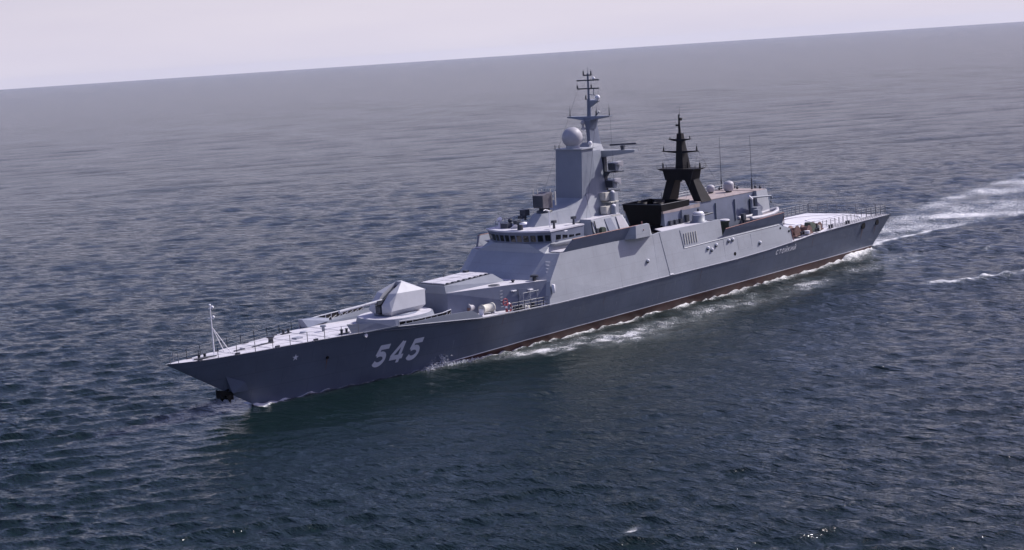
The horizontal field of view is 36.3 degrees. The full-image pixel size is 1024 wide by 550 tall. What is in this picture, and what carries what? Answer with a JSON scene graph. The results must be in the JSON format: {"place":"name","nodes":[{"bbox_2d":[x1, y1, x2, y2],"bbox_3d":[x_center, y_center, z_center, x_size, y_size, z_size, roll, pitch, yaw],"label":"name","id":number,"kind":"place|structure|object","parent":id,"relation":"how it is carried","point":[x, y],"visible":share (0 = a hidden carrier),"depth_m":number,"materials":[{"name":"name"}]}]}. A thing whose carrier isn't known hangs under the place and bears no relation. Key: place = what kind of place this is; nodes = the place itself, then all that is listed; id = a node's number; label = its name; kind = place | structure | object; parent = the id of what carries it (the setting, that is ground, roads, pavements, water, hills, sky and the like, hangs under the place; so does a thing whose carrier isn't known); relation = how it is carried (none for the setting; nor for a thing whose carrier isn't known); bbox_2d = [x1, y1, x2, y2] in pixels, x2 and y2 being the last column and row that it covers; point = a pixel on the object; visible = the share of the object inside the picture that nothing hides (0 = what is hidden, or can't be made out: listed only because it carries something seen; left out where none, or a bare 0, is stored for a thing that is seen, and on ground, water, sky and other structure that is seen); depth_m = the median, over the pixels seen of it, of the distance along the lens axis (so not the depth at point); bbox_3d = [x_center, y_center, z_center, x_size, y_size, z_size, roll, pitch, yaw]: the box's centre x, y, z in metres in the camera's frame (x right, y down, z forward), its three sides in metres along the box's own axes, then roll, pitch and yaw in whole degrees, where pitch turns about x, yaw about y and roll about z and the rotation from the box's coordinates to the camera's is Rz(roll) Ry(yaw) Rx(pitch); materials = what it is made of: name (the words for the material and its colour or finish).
{"place":"outdoors","nodes":[
{"label":"outdoors","id":0,"kind":"place"},
{"bbox_2d":[0,22,1023,549],"bbox_3d":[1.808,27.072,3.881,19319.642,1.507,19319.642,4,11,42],"label":"sea","id":1,"kind":"structure","parent":0,"point":[870,398],"depth_m":163.95,"materials":[{"name":"liquid"}]},
{"bbox_2d":[165,67,890,403],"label":"warship","id":2,"kind":"object","parent":1,"relation":"on","point":[579,253],"visible":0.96,"depth_m":153.28,"materials":[{"name":"grey metal"}]},
{"bbox_2d":[505,303,511,311],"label":"lifebuoy","id":3,"kind":"object","parent":2,"relation":"on","point":[507,304],"visible":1,"depth_m":144.31,"materials":[{"name":"red paint"}]},
{"bbox_2d":[737,207,778,223],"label":"rigid boat","id":4,"kind":"object","parent":2,"relation":"on","point":[755,215],"visible":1,"depth_m":174.69,"materials":[{"name":"grey rubber"}]},
{"bbox_2d":[0,0,1023,89],"label":"sky","id":5,"kind":"structure","parent":0,"point":[44,43],"materials":[{"name":"white"}]}
]}

